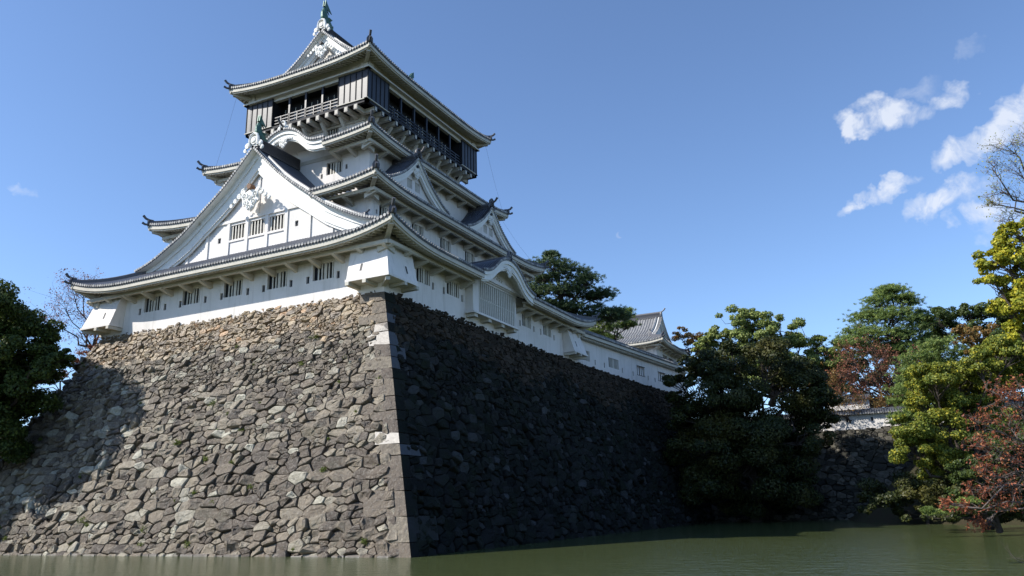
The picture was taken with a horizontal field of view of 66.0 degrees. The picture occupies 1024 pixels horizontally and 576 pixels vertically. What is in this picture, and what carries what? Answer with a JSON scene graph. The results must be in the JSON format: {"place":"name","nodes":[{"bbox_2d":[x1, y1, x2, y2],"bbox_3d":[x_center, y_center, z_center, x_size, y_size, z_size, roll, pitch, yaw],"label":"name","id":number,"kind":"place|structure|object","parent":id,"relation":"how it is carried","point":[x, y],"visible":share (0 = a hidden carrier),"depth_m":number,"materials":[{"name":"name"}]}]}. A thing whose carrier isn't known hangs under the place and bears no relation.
{"place":"outdoors","nodes":[
{"label":"outdoors","id":0,"kind":"place"},
{"bbox_2d":[23,268,103,358],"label":"bare cherry tree","id":1,"kind":"object","parent":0,"point":[94,339],"visible":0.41,"depth_m":91.87,"materials":[{"name":"brown plant"}]},
{"bbox_2d":[0,520,1023,575],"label":"water","id":2,"kind":"structure","parent":0,"point":[805,548],"depth_m":39.56,"materials":[{"name":"green liquid"}]},
{"bbox_2d":[0,414,1023,524],"bbox_3d":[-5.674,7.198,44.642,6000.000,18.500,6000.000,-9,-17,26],"label":"ground","id":3,"kind":"structure","parent":0,"point":[882,515],"depth_m":80.32,"materials":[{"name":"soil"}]},
{"bbox_2d":[0,278,76,463],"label":"evergreen tree","id":4,"kind":"object","parent":3,"relation":"on","point":[41,357],"visible":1,"depth_m":63.17,"materials":[{"name":"green plant"}]},
{"bbox_2d":[37,344,94,390],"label":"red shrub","id":5,"kind":"object","parent":3,"relation":"on","point":[78,360],"visible":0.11,"depth_m":83.64,"materials":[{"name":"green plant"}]},
{"bbox_2d":[0,290,714,557],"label":"castle stone wall","id":6,"kind":"structure","parent":3,"relation":"on","point":[467,436],"depth_m":57.35,"materials":[{"name":"stone"}]},
{"bbox_2d":[0,335,381,550],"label":"wall weeds","id":7,"kind":"object","parent":6,"relation":"attached to","point":[231,462],"depth_m":54.78,"materials":[{"name":"green plant"}]},
{"bbox_2d":[64,0,600,359],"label":"castle keep","id":8,"kind":"structure","parent":6,"relation":"on","point":[350,171],"depth_m":70.47,"materials":[{"name":"white paint"}]},
{"bbox_2d":[464,279,519,333],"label":"lattice bay window","id":9,"kind":"structure","parent":8,"relation":"in","point":[485,301],"depth_m":70.88,"materials":[{"name":"white paint"}]},
{"bbox_2d":[572,327,687,394],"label":"long white wing","id":10,"kind":"structure","parent":6,"relation":"on","point":[615,357],"depth_m":100.14,"materials":[{"name":"white paint"}]},
{"bbox_2d":[661,334,843,521],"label":"evergreen tree","id":11,"kind":"object","parent":3,"relation":"on","point":[757,445],"visible":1,"depth_m":94.35,"materials":[{"name":"green plant"}]},
{"bbox_2d":[690,304,858,406],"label":"camphor tree","id":12,"kind":"object","parent":3,"relation":"on","point":[745,332],"visible":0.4,"depth_m":124.07,"materials":[{"name":"green plant"}]},
{"bbox_2d":[711,424,954,521],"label":"stone wall","id":13,"kind":"structure","parent":3,"relation":"on","point":[848,459],"depth_m":99.91,"materials":[{"name":"grey stone"}]},
{"bbox_2d":[809,362,899,430],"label":"bare shrub","id":14,"kind":"object","parent":13,"relation":"on","point":[854,402],"visible":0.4,"depth_m":103.58,"materials":[{"name":"brown plant"}]},
{"bbox_2d":[830,394,869,410],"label":"short plaster wall","id":15,"kind":"structure","parent":3,"relation":"on","point":[852,404],"depth_m":111.25,"materials":[{"name":"paint"}]},
{"bbox_2d":[824,322,922,407],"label":"bare cherry tree","id":16,"kind":"object","parent":3,"relation":"on","point":[851,376],"visible":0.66,"depth_m":111.78,"materials":[{"name":"brown plant"}]},
{"bbox_2d":[805,346,947,407],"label":"evergreen tree","id":17,"kind":"object","parent":3,"relation":"on","point":[862,369],"visible":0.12,"depth_m":138.03,"materials":[{"name":"green plant"}]},
{"bbox_2d":[855,467,954,523],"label":"shaded shrub","id":18,"kind":"object","parent":3,"relation":"on","point":[882,496],"visible":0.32,"depth_m":74.15,"materials":[{"name":"green plant"}]},
{"bbox_2d":[881,333,970,426],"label":"pine tree","id":19,"kind":"object","parent":3,"relation":"on","point":[937,353],"visible":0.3,"depth_m":95.63,"materials":[{"name":"green plant"}]},
{"bbox_2d":[888,332,1023,528],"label":"broadleaf tree","id":20,"kind":"object","parent":3,"relation":"on","point":[930,382],"visible":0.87,"depth_m":59.19,"materials":[{"name":"green plant"}]},
{"bbox_2d":[919,496,994,527],"bbox_3d":[31.761,15.922,55.879,5.633,2.495,2.686,-4,-16,8],"label":"pine shrub","id":21,"kind":"object","parent":3,"relation":"on","point":[928,510],"visible":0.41,"depth_m":55.88,"materials":[{"name":"green plant"}]},
{"bbox_2d":[896,357,1023,467],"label":"evergreen tree","id":22,"kind":"object","parent":3,"relation":"on","point":[945,428],"visible":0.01,"depth_m":74.65,"materials":[{"name":"green plant"}]},
{"bbox_2d":[920,470,1023,528],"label":"shaded shrub","id":23,"kind":"object","parent":3,"relation":"on","point":[989,513],"visible":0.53,"depth_m":49.84,"materials":[{"name":"green plant"}]},
{"bbox_2d":[951,323,1003,356],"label":"maple tree","id":24,"kind":"object","parent":3,"relation":"on","point":[972,338],"visible":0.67,"depth_m":91.97,"materials":[{"name":"brown plant"}]},
{"bbox_2d":[944,420,1023,532],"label":"broadleaf tree","id":25,"kind":"object","parent":3,"relation":"on","point":[963,475],"visible":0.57,"depth_m":50.09,"materials":[{"name":"red plant"}]},
{"bbox_2d":[974,327,1009,362],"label":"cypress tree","id":26,"kind":"object","parent":3,"relation":"on","point":[997,331],"visible":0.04,"depth_m":82.93,"materials":[{"name":"green plant"}]},
{"bbox_2d":[971,217,1023,340],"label":"golden tree","id":27,"kind":"object","parent":3,"relation":"on","point":[1002,251],"visible":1,"depth_m":39.66,"materials":[{"name":"yellow plant"}]},
{"bbox_2d":[976,121,1023,234],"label":"bare tree","id":28,"kind":"object","parent":3,"relation":"on","point":[994,203],"visible":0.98,"depth_m":45.98,"materials":[{"name":"brown plant"}]},
{"bbox_2d":[1005,545,1023,562],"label":"twiggy shrub","id":29,"kind":"object","parent":3,"relation":"on","point":[1013,556],"visible":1,"depth_m":12.99,"materials":[{"name":"brown plant"}]},
{"bbox_2d":[0,0,1023,425],"label":"sky","id":30,"kind":"structure","parent":0,"point":[793,159],"materials":[{"name":"blue"}]},
{"bbox_2d":[526,249,635,326],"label":"pine tree","id":31,"kind":"object","parent":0,"point":[541,285],"visible":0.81,"depth_m":102.83,"materials":[{"name":"green plant"}]},
{"bbox_2d":[585,307,641,339],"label":"pine tree","id":32,"kind":"object","parent":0,"point":[606,327],"visible":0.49,"depth_m":111.86,"materials":[{"name":"green plant"}]},
{"bbox_2d":[596,308,690,363],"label":"corner turret","id":33,"kind":"object","parent":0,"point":[650,335],"visible":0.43,"depth_m":131.06,"materials":[{"name":"grey tile"}]},
{"bbox_2d":[671,326,703,355],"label":"maple tree","id":34,"kind":"object","parent":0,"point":[692,336],"visible":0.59,"depth_m":134.79,"materials":[{"name":"brown plant"}]},
{"bbox_2d":[751,398,1023,431],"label":"plaster boundary wall","id":35,"kind":"structure","parent":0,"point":[864,419],"depth_m":102.93,"materials":[{"name":"paint"}]},
{"bbox_2d":[825,282,957,396],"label":"pine tree","id":36,"kind":"object","parent":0,"point":[883,294],"visible":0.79,"depth_m":126.77,"materials":[{"name":"green plant"}]},
{"bbox_2d":[895,432,1023,528],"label":"shaded shrub","id":37,"kind":"object","parent":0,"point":[928,497],"visible":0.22,"depth_m":59.08,"materials":[{"name":"green plant"}]},
{"bbox_2d":[918,302,1023,346],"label":"evergreen tree","id":38,"kind":"object","parent":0,"point":[977,313],"visible":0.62,"depth_m":109.47,"materials":[{"name":"green plant"}]},
{"bbox_2d":[935,374,1023,532],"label":"cherry tree","id":39,"kind":"object","parent":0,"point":[948,502],"visible":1,"depth_m":29.99,"materials":[{"name":"red plant"}]}
]}

